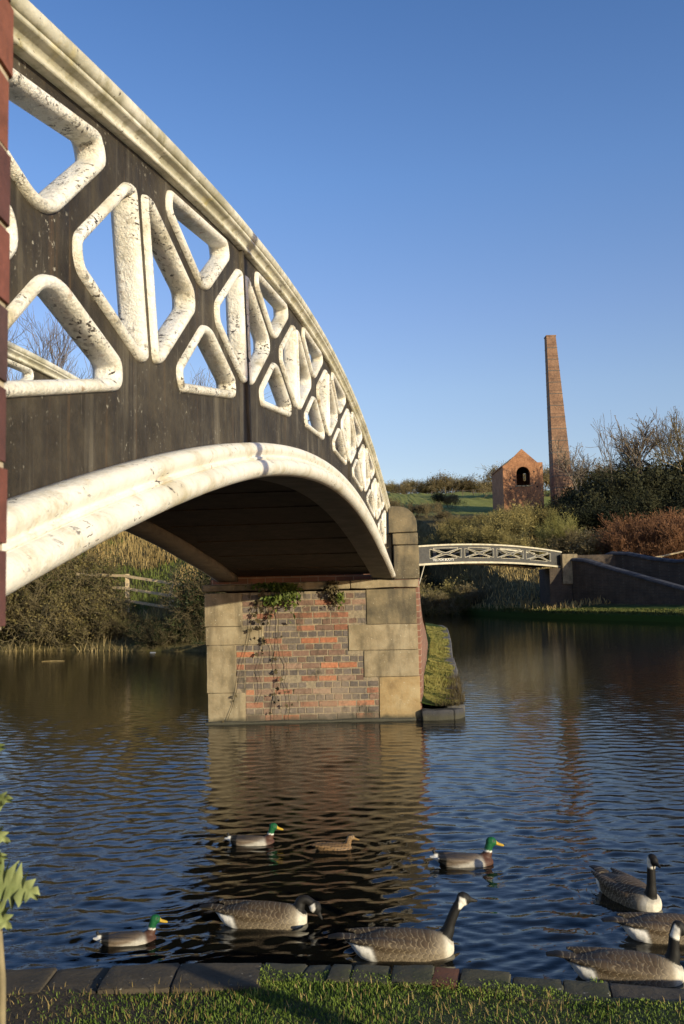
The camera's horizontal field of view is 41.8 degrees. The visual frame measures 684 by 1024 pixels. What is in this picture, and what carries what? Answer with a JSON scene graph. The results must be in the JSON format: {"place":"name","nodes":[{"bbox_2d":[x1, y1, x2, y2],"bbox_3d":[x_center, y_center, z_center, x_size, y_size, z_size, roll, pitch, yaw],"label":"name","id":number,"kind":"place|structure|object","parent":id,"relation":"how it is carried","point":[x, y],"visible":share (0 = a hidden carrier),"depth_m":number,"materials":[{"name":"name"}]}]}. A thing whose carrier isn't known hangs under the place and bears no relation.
{"place":"outdoors","nodes":[
{"label":"outdoors","id":0,"kind":"place"},
{"bbox_2d":[0,534,207,651],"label":"bank","id":1,"kind":"structure","parent":0,"point":[184,646],"depth_m":36.51,"materials":[{"name":"plant"}]},
{"bbox_2d":[0,584,46,639],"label":"bramble bush","id":2,"kind":"object","parent":1,"relation":"on","point":[19,598],"visible":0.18,"depth_m":36.95,"materials":[{"name":"green plant"}]},
{"bbox_2d":[0,586,52,651],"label":"bramble bush","id":3,"kind":"object","parent":1,"relation":"on","point":[23,611],"visible":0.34,"depth_m":36.27,"materials":[{"name":"green plant"}]},
{"bbox_2d":[1,574,69,642],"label":"bramble bush","id":4,"kind":"object","parent":1,"relation":"on","point":[8,608],"visible":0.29,"depth_m":36.44,"materials":[{"name":"green plant"}]},
{"bbox_2d":[7,579,98,650],"bbox_3d":[-11.949,4.135,36.844,3.944,4.171,4.935,0,-5,-16],"label":"bramble bush","id":5,"kind":"object","parent":1,"relation":"on","point":[49,632],"visible":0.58,"depth_m":35.73,"materials":[{"name":"green plant"}]},
{"bbox_2d":[19,307,92,378],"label":"bare tree","id":6,"kind":"object","parent":1,"relation":"on","point":[59,355],"visible":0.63,"depth_m":56.18,"materials":[{"name":"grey plant"}]},
{"bbox_2d":[10,547,111,602],"bbox_3d":[-13.181,3.445,38.998,5.686,4.572,4.973,-3,-5,15],"label":"bramble bush","id":7,"kind":"object","parent":1,"relation":"on","point":[74,569],"visible":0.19,"depth_m":39.10,"materials":[{"name":"green plant"}]},
{"bbox_2d":[8,544,121,596],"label":"bramble bush","id":8,"kind":"object","parent":1,"relation":"on","point":[95,558],"visible":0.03,"depth_m":40.98,"materials":[{"name":"green plant"}]},
{"bbox_2d":[0,557,133,649],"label":"bramble bush","id":9,"kind":"object","parent":1,"relation":"on","point":[90,594],"visible":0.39,"depth_m":36.30,"materials":[{"name":"green plant"}]},
{"bbox_2d":[17,548,137,614],"bbox_3d":[-11.583,3.362,38.668,5.497,4.420,4.807,-3,-5,14],"label":"bramble bush","id":10,"kind":"object","parent":1,"relation":"on","point":[86,578],"visible":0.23,"depth_m":38.09,"materials":[{"name":"green plant"}]},
{"bbox_2d":[58,556,124,609],"bbox_3d":[-10.772,3.669,38.676,3.287,3.476,4.112,0,-5,-15],"label":"bramble bush","id":11,"kind":"object","parent":1,"relation":"on","point":[100,581],"visible":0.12,"depth_m":37.75,"materials":[{"name":"green plant"}]},
{"bbox_2d":[48,579,135,646],"bbox_3d":[-10.104,4.222,36.546,3.315,3.048,3.791,4,-7,-44],"label":"bramble bush","id":12,"kind":"object","parent":1,"relation":"on","point":[117,609],"visible":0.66,"depth_m":36.08,"materials":[{"name":"green plant"}]},
{"bbox_2d":[19,538,186,629],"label":"green hillside grass","id":13,"kind":"structure","parent":1,"relation":"on","point":[145,583],"depth_m":42.10,"materials":[{"name":"plant"}]},
{"bbox_2d":[69,590,136,642],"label":"bramble bush","id":14,"kind":"object","parent":1,"relation":"on","point":[101,627],"visible":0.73,"depth_m":35.67,"materials":[{"name":"green plant"}]},
{"bbox_2d":[4,531,205,630],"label":"dry hillside grass","id":15,"kind":"structure","parent":1,"relation":"on","point":[138,544],"depth_m":45.38,"materials":[{"name":"plant"}]},
{"bbox_2d":[92,606,134,640],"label":"bramble bush","id":16,"kind":"object","parent":1,"relation":"on","point":[117,627],"visible":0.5,"depth_m":35.61,"materials":[{"name":"green plant"}]},
{"bbox_2d":[76,573,188,612],"bbox_3d":[-8.136,3.587,37.465,7.057,2.275,0.199,-3,-6,21],"label":"timber fence","id":17,"kind":"object","parent":1,"relation":"on","point":[127,582],"visible":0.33,"depth_m":37.58,"materials":[{"name":"wood"}]},
{"bbox_2d":[116,611,156,639],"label":"bramble bush","id":18,"kind":"object","parent":1,"relation":"on","point":[133,621],"visible":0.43,"depth_m":35.56,"materials":[{"name":"green plant"}]},
{"bbox_2d":[124,612,161,647],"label":"bramble bush","id":19,"kind":"object","parent":1,"relation":"on","point":[133,631],"visible":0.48,"depth_m":34.45,"materials":[{"name":"green plant"}]},
{"bbox_2d":[135,621,170,651],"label":"bramble bush","id":20,"kind":"object","parent":1,"relation":"on","point":[148,636],"visible":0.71,"depth_m":34.00,"materials":[{"name":"green plant"}]},
{"bbox_2d":[149,622,183,651],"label":"bramble bush","id":21,"kind":"object","parent":1,"relation":"on","point":[163,633],"visible":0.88,"depth_m":33.72,"materials":[{"name":"green plant"}]},
{"bbox_2d":[163,595,205,642],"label":"bramble bush","id":22,"kind":"object","parent":1,"relation":"on","point":[202,617],"visible":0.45,"depth_m":33.63,"materials":[{"name":"green plant"}]},
{"bbox_2d":[154,560,225,644],"bbox_3d":[-4.729,3.193,34.938,5.153,4.282,4.293,-3,-6,20],"label":"bramble bush","id":23,"kind":"object","parent":1,"relation":"on","point":[185,590],"visible":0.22,"depth_m":33.97,"materials":[{"name":"green plant"}]},
{"bbox_2d":[179,608,205,652],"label":"bramble bush","id":24,"kind":"object","parent":1,"relation":"on","point":[191,630],"visible":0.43,"depth_m":33.58,"materials":[{"name":"green plant"}]},
{"bbox_2d":[165,560,221,631],"bbox_3d":[-5.014,3.479,34.812,3.577,3.569,4.294,0,-5,-9],"label":"bramble bush","id":25,"kind":"object","parent":1,"relation":"on","point":[188,602],"visible":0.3,"depth_m":33.82,"materials":[{"name":"green plant"}]},
{"bbox_2d":[0,613,683,988],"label":"canal water","id":26,"kind":"structure","parent":0,"point":[134,787],"depth_m":8.59,"materials":[{"name":"blue liquid"}]},
{"bbox_2d":[93,914,167,946],"bbox_3d":[-1.240,2.484,5.259,0.428,0.208,0.152,0,-5,-14],"label":"mallard drake","id":27,"kind":"object","parent":26,"relation":"on","point":[125,938],"visible":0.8,"depth_m":5.22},
{"bbox_2d":[224,823,282,845],"bbox_3d":[-0.715,2.652,7.289,0.479,0.233,0.170,-1,-5,-2],"label":"mallard drake","id":28,"kind":"object","parent":26,"relation":"on","point":[249,840],"visible":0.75,"depth_m":7.25,"materials":[{"name":"grey"}]},
{"bbox_2d":[199,895,322,929],"bbox_3d":[-0.500,2.491,5.516,0.763,0.250,0.251,-1,-5,2],"label":"canada goose","id":29,"kind":"object","parent":26,"relation":"on","point":[249,914],"visible":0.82,"depth_m":5.44},
{"bbox_2d":[202,506,427,724],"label":"bridge pier","id":30,"kind":"structure","parent":26,"relation":"in","point":[361,656],"depth_m":14.29,"materials":[{"name":"brick"}]},
{"bbox_2d":[2,0,395,595],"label":"iron bridge","id":31,"kind":"structure","parent":30,"relation":"on","point":[233,475],"depth_m":3.45,"materials":[{"name":"metal"}]},
{"bbox_2d":[222,588,293,722],"bbox_3d":[-1.336,2.284,14.183,1.154,2.212,0.148,-1,-5,0],"label":"hanging ivy","id":32,"kind":"object","parent":30,"relation":"hanging from","point":[259,603],"visible":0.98,"depth_m":14.23,"materials":[{"name":"plant"}]},
{"bbox_2d":[260,595,282,611],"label":"wall fern","id":33,"kind":"object","parent":30,"relation":"attached to","point":[271,601],"depth_m":14.23,"materials":[{"name":"green plant"}]},
{"bbox_2d":[267,583,303,622],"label":"wall fern","id":34,"kind":"object","parent":30,"relation":"attached to","point":[290,591],"depth_m":14.24,"materials":[{"name":"green plant"}]},
{"bbox_2d":[322,580,339,606],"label":"wall fern","id":35,"kind":"object","parent":30,"relation":"attached to","point":[331,588],"depth_m":14.25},
{"bbox_2d":[310,834,358,850],"bbox_3d":[-0.057,2.633,7.069,0.392,0.172,0.139,-1,-5,-2],"label":"mallard hen","id":36,"kind":"object","parent":26,"relation":"on","point":[332,846],"visible":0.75,"depth_m":7.04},
{"bbox_2d":[328,891,477,961],"bbox_3d":[0.344,2.348,5.006,0.847,0.411,0.265,-1,-5,-3],"label":"canada goose","id":37,"kind":"object","parent":26,"relation":"on","point":[378,944],"visible":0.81,"depth_m":4.93},
{"bbox_2d":[421,708,453,719],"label":"kerb stone","id":38,"kind":"object","parent":26,"relation":"in","point":[438,714],"visible":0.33,"depth_m":14.10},
{"bbox_2d":[429,837,503,867],"bbox_3d":[0.924,2.545,6.623,0.556,0.271,0.197,-1,-5,-2],"label":"mallard drake","id":39,"kind":"object","parent":26,"relation":"on","point":[461,859],"visible":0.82,"depth_m":6.58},
{"bbox_2d":[546,920,683,987],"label":"canada goose","id":40,"kind":"object","parent":26,"relation":"on","point":[621,966],"visible":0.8,"depth_m":4.56},
{"bbox_2d":[589,853,661,911],"bbox_3d":[1.845,2.378,5.844,0.251,0.433,0.726,1,-6,-20],"label":"canada goose","id":41,"kind":"object","parent":26,"relation":"on","point":[623,888],"visible":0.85,"depth_m":5.68},
{"bbox_2d":[601,912,683,944],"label":"canada goose","id":42,"kind":"object","parent":26,"relation":"on","point":[650,927],"visible":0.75,"depth_m":5.09},
{"bbox_2d":[6,975,683,1023],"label":"grass bank","id":43,"kind":"structure","parent":0,"point":[15,1008],"depth_m":3.71,"materials":[{"name":"plant"}]},
{"bbox_2d":[0,0,13,629],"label":"brick parapet","id":44,"kind":"structure","parent":43,"relation":"on","point":[6,37],"depth_m":0.92,"materials":[{"name":"brick"}]},
{"bbox_2d":[0,744,39,1023],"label":"thistle","id":45,"kind":"object","parent":43,"relation":"on","point":[17,888],"visible":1,"depth_m":1.07,"materials":[{"name":"green plant"}]},
{"bbox_2d":[5,967,56,995],"bbox_3d":[-1.437,2.508,3.996,0.250,0.809,0.276,-1,-5,-1],"label":"coping stone","id":46,"kind":"object","parent":43,"relation":"on","point":[28,981],"visible":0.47,"depth_m":4.04,"materials":[{"name":"stone"}]},
{"bbox_2d":[46,968,108,993],"bbox_3d":[-1.191,2.506,4.000,0.255,0.797,0.279,-1,-5,-1],"label":"coping stone","id":47,"kind":"object","parent":43,"relation":"on","point":[80,979],"visible":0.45,"depth_m":4.05,"materials":[{"name":"stone"}]},
{"bbox_2d":[97,963,179,993],"bbox_3d":[-0.905,2.494,4.005,0.324,0.819,0.282,-1,-5,-1],"label":"coping stone","id":48,"kind":"object","parent":43,"relation":"on","point":[142,978],"visible":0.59,"depth_m":4.00,"materials":[{"name":"stone"}]},
{"bbox_2d":[170,963,262,993],"bbox_3d":[-0.550,2.489,4.011,0.398,0.810,0.281,-1,-5,-1],"label":"coping stone","id":49,"kind":"object","parent":43,"relation":"on","point":[198,977],"visible":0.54,"depth_m":4.02,"materials":[{"name":"stone"}]},
{"bbox_2d":[260,963,307,983],"bbox_3d":[-0.262,2.489,4.044,0.206,0.803,0.201,-2,-5,7],"label":"coping stone","id":50,"kind":"object","parent":43,"relation":"on","point":[292,969],"visible":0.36,"depth_m":4.08,"materials":[{"name":"stone"}]},
{"bbox_2d":[300,965,331,983],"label":"coping stone","id":51,"kind":"object","parent":43,"relation":"on","point":[313,970],"visible":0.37,"depth_m":4.06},
{"bbox_2d":[326,964,352,984],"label":"coping stone","id":52,"kind":"object","parent":43,"relation":"on","point":[339,973],"visible":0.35,"depth_m":4.02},
{"bbox_2d":[350,965,390,986],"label":"coping stone","id":53,"kind":"object","parent":43,"relation":"on","point":[369,970],"visible":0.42,"depth_m":4.03,"materials":[{"name":"stone"}]},
{"bbox_2d":[391,965,433,987],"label":"coping stone","id":54,"kind":"object","parent":43,"relation":"on","point":[421,974],"visible":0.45,"depth_m":3.99,"materials":[{"name":"stone"}]},
{"bbox_2d":[431,967,460,990],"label":"coping stone","id":55,"kind":"object","parent":43,"relation":"on","point":[441,974],"visible":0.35,"depth_m":3.97,"materials":[{"name":"stone"}]},
{"bbox_2d":[257,964,682,1009],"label":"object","id":56,"kind":"object","parent":43,"relation":"on","point":[303,980],"visible":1,"depth_m":3.87,"materials":[{"name":"plant"}]},
{"bbox_2d":[458,968,510,993],"bbox_3d":[0.640,2.457,3.910,0.238,0.809,0.206,-2,-5,13],"label":"coping stone","id":57,"kind":"object","parent":43,"relation":"on","point":[470,977],"visible":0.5,"depth_m":3.94,"materials":[{"name":"stone"}]},
{"bbox_2d":[511,977,563,1003],"bbox_3d":[0.852,2.450,3.838,0.230,0.794,0.250,-2,-5,13],"label":"coping stone","id":58,"kind":"object","parent":43,"relation":"on","point":[539,982],"visible":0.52,"depth_m":3.87,"materials":[{"name":"stone"}]},
{"bbox_2d":[563,979,610,1003],"bbox_3d":[1.054,2.442,3.790,0.206,0.795,0.257,-2,-5,13],"label":"coping stone","id":59,"kind":"object","parent":43,"relation":"on","point":[586,989],"visible":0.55,"depth_m":3.85,"materials":[{"name":"stone"}]},
{"bbox_2d":[609,983,683,1000],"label":"coping stone","id":60,"kind":"object","parent":43,"relation":"on","point":[637,991],"visible":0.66,"depth_m":3.81,"materials":[{"name":"stone"}]},
{"bbox_2d":[7,0,683,493],"label":"sky","id":61,"kind":"structure","parent":0,"point":[448,188],"materials":[{"name":"blue"}]},
{"bbox_2d":[418,623,457,705],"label":"grass verge","id":62,"kind":"object","parent":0,"point":[426,701],"depth_m":20.81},
{"bbox_2d":[431,673,467,705],"bbox_3d":[1.967,3.145,16.339,0.695,0.230,4.720,-2,-5,7],"label":"dead verge growth","id":63,"kind":"object","parent":62,"relation":"on","point":[459,697],"visible":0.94,"depth_m":15.26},
{"bbox_2d":[386,490,683,622],"bbox_3d":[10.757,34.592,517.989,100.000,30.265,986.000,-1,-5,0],"label":"hillside","id":64,"kind":"structure","parent":0,"point":[477,503],"depth_m":79.79,"materials":[{"name":"plant"}]},
{"bbox_2d":[415,501,441,517],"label":"bush","id":65,"kind":"object","parent":64,"relation":"on","point":[426,509],"visible":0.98,"depth_m":104.15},
{"bbox_2d":[418,471,459,492],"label":"bush","id":66,"kind":"object","parent":64,"relation":"on","point":[433,483],"visible":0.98,"depth_m":182.76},
{"bbox_2d":[420,586,463,615],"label":"bush","id":67,"kind":"object","parent":64,"relation":"on","point":[437,597],"visible":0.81,"depth_m":76.95,"materials":[{"name":"plant"}]},
{"bbox_2d":[431,519,459,544],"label":"bush","id":68,"kind":"object","parent":64,"relation":"on","point":[441,531],"visible":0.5,"depth_m":89.56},
{"bbox_2d":[427,588,471,615],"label":"bush","id":69,"kind":"object","parent":64,"relation":"on","point":[458,600],"visible":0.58,"depth_m":77.95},
{"bbox_2d":[440,570,475,602],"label":"bush","id":70,"kind":"object","parent":64,"relation":"on","point":[447,587],"visible":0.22,"depth_m":82.36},
{"bbox_2d":[446,473,479,491],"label":"bush","id":71,"kind":"object","parent":64,"relation":"on","point":[470,482],"visible":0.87,"depth_m":184.53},
{"bbox_2d":[451,580,493,609],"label":"bush","id":72,"kind":"object","parent":64,"relation":"on","point":[472,592],"visible":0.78,"depth_m":78.14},
{"bbox_2d":[448,518,501,557],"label":"bush","id":73,"kind":"object","parent":64,"relation":"on","point":[462,534],"visible":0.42,"depth_m":84.14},
{"bbox_2d":[464,525,525,554],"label":"bush","id":74,"kind":"object","parent":64,"relation":"on","point":[479,538],"visible":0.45,"depth_m":82.92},
{"bbox_2d":[473,466,525,496],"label":"bush","id":75,"kind":"object","parent":64,"relation":"on","point":[489,479],"visible":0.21,"depth_m":146.56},
{"bbox_2d":[479,508,536,545],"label":"bush","id":76,"kind":"object","parent":64,"relation":"on","point":[510,523],"visible":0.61,"depth_m":86.56,"materials":[{"name":"plant"}]},
{"bbox_2d":[492,529,533,558],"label":"bush","id":77,"kind":"object","parent":64,"relation":"on","point":[506,541],"visible":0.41,"depth_m":81.59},
{"bbox_2d":[485,499,547,539],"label":"bush","id":78,"kind":"object","parent":64,"relation":"on","point":[522,509],"visible":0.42,"depth_m":88.86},
{"bbox_2d":[491,449,543,512],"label":"engine house","id":79,"kind":"structure","parent":64,"relation":"on","point":[509,484],"depth_m":110.87,"materials":[{"name":"brick"}]},
{"bbox_2d":[504,535,563,560],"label":"bush","id":80,"kind":"object","parent":64,"relation":"on","point":[537,545],"visible":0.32,"depth_m":81.30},
{"bbox_2d":[524,503,561,535],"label":"bush","id":81,"kind":"object","parent":64,"relation":"on","point":[543,516],"visible":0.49,"depth_m":89.77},
{"bbox_2d":[529,506,584,553],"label":"bush","id":82,"kind":"object","parent":64,"relation":"on","point":[555,527],"visible":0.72,"depth_m":81.44,"materials":[{"name":"plant"}]},
{"bbox_2d":[544,335,572,503],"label":"brick chimney","id":83,"kind":"object","parent":64,"relation":"on","point":[556,420],"visible":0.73,"depth_m":116.81,"materials":[{"name":"red brick"}]},
{"bbox_2d":[451,607,683,616],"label":"bank grass","id":84,"kind":"structure","parent":64,"relation":"on","point":[624,611],"depth_m":58.83,"materials":[{"name":"plant"}]},
{"bbox_2d":[539,526,601,559],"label":"bush","id":85,"kind":"object","parent":64,"relation":"on","point":[553,546],"visible":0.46,"depth_m":80.08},
{"bbox_2d":[549,436,603,492],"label":"bare tree","id":86,"kind":"object","parent":64,"relation":"on","point":[567,462],"visible":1,"depth_m":97.94,"materials":[{"name":"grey plant"}]},
{"bbox_2d":[539,554,615,607],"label":"abutment","id":87,"kind":"object","parent":64,"relation":"on","point":[556,585],"visible":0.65,"depth_m":66.29,"materials":[{"name":"brick"}]},
{"bbox_2d":[419,544,561,583],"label":"iron bridge","id":88,"kind":"structure","parent":87,"relation":"on","point":[527,560],"depth_m":61.15,"materials":[{"name":"white paint"}]},
{"bbox_2d":[545,528,610,554],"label":"bush","id":89,"kind":"object","parent":64,"relation":"on","point":[588,547],"visible":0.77,"depth_m":78.88,"materials":[{"name":"plant"}]},
{"bbox_2d":[556,494,599,532],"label":"bush","id":90,"kind":"object","parent":64,"relation":"on","point":[575,503],"visible":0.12,"depth_m":91.94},
{"bbox_2d":[556,501,606,532],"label":"bush","id":91,"kind":"object","parent":64,"relation":"on","point":[560,509],"visible":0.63,"depth_m":87.19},
{"bbox_2d":[555,469,612,508],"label":"bush","id":92,"kind":"object","parent":64,"relation":"on","point":[573,491],"visible":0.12,"depth_m":94.97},
{"bbox_2d":[572,498,624,534],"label":"bush","id":93,"kind":"object","parent":64,"relation":"on","point":[605,509],"visible":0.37,"depth_m":86.44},
{"bbox_2d":[587,410,617,484],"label":"bare tree","id":94,"kind":"object","parent":64,"relation":"on","point":[610,458],"visible":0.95,"depth_m":96.64,"materials":[{"name":"brown plant"}]},
{"bbox_2d":[568,465,661,521],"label":"bush","id":95,"kind":"object","parent":64,"relation":"on","point":[595,496],"visible":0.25,"depth_m":89.78,"materials":[{"name":"plant"}]},
{"bbox_2d":[583,494,648,532],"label":"bush","id":96,"kind":"object","parent":64,"relation":"on","point":[620,511],"visible":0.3,"depth_m":86.32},
{"bbox_2d":[577,451,674,506],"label":"bush","id":97,"kind":"object","parent":64,"relation":"on","point":[638,471],"visible":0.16,"depth_m":92.65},
{"bbox_2d":[570,558,683,604],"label":"sloping wall","id":98,"kind":"structure","parent":64,"relation":"on","point":[593,580],"depth_m":62.26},
{"bbox_2d":[587,517,666,557],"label":"bush","id":99,"kind":"object","parent":64,"relation":"on","point":[610,545],"visible":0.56,"depth_m":76.60,"materials":[{"name":"plant"}]},
{"bbox_2d":[586,463,675,507],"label":"bush","id":100,"kind":"object","parent":64,"relation":"on","point":[605,484],"visible":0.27,"depth_m":91.68,"materials":[{"name":"plant"}]},
{"bbox_2d":[601,409,665,473],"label":"bare tree","id":101,"kind":"object","parent":64,"relation":"on","point":[631,449],"visible":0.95,"depth_m":99.17,"materials":[{"name":"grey plant"}]},
{"bbox_2d":[589,506,680,536],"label":"bush","id":102,"kind":"object","parent":64,"relation":"on","point":[617,520],"visible":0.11,"depth_m":78.91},
{"bbox_2d":[600,483,678,517],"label":"bush","id":103,"kind":"object","parent":64,"relation":"on","point":[654,501],"visible":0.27,"depth_m":87.80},
{"bbox_2d":[603,508,683,556],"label":"bush","id":104,"kind":"object","parent":64,"relation":"on","point":[666,528],"visible":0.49,"depth_m":75.18,"materials":[{"name":"plant"}]},
{"bbox_2d":[604,552,683,585],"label":"curved wall","id":105,"kind":"structure","parent":64,"relation":"on","point":[669,570],"depth_m":66.30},
{"bbox_2d":[609,452,683,506],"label":"bush","id":106,"kind":"object","parent":64,"relation":"on","point":[659,479],"visible":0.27,"depth_m":91.55,"materials":[{"name":"plant"}]},
{"bbox_2d":[612,528,683,558],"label":"bush","id":107,"kind":"object","parent":64,"relation":"on","point":[667,545],"visible":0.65,"depth_m":74.48,"materials":[{"name":"plant"}]},
{"bbox_2d":[639,410,683,467],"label":"bare tree","id":108,"kind":"object","parent":64,"relation":"on","point":[661,443],"visible":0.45,"depth_m":103.65,"materials":[{"name":"brown plant"}]},
{"bbox_2d":[639,491,683,522],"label":"bush","id":109,"kind":"object","parent":64,"relation":"on","point":[681,508],"visible":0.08,"depth_m":86.42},
{"bbox_2d":[649,406,683,479],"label":"bare tree","id":110,"kind":"object","parent":64,"relation":"on","point":[678,444],"visible":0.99,"depth_m":97.53,"materials":[{"name":"plant"}]},
{"bbox_2d":[652,482,683,512],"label":"bush","id":111,"kind":"object","parent":64,"relation":"on","point":[669,502],"visible":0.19,"depth_m":88.82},
{"bbox_2d":[661,464,683,502],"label":"bush","id":112,"kind":"object","parent":64,"relation":"on","point":[673,476],"visible":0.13,"depth_m":92.16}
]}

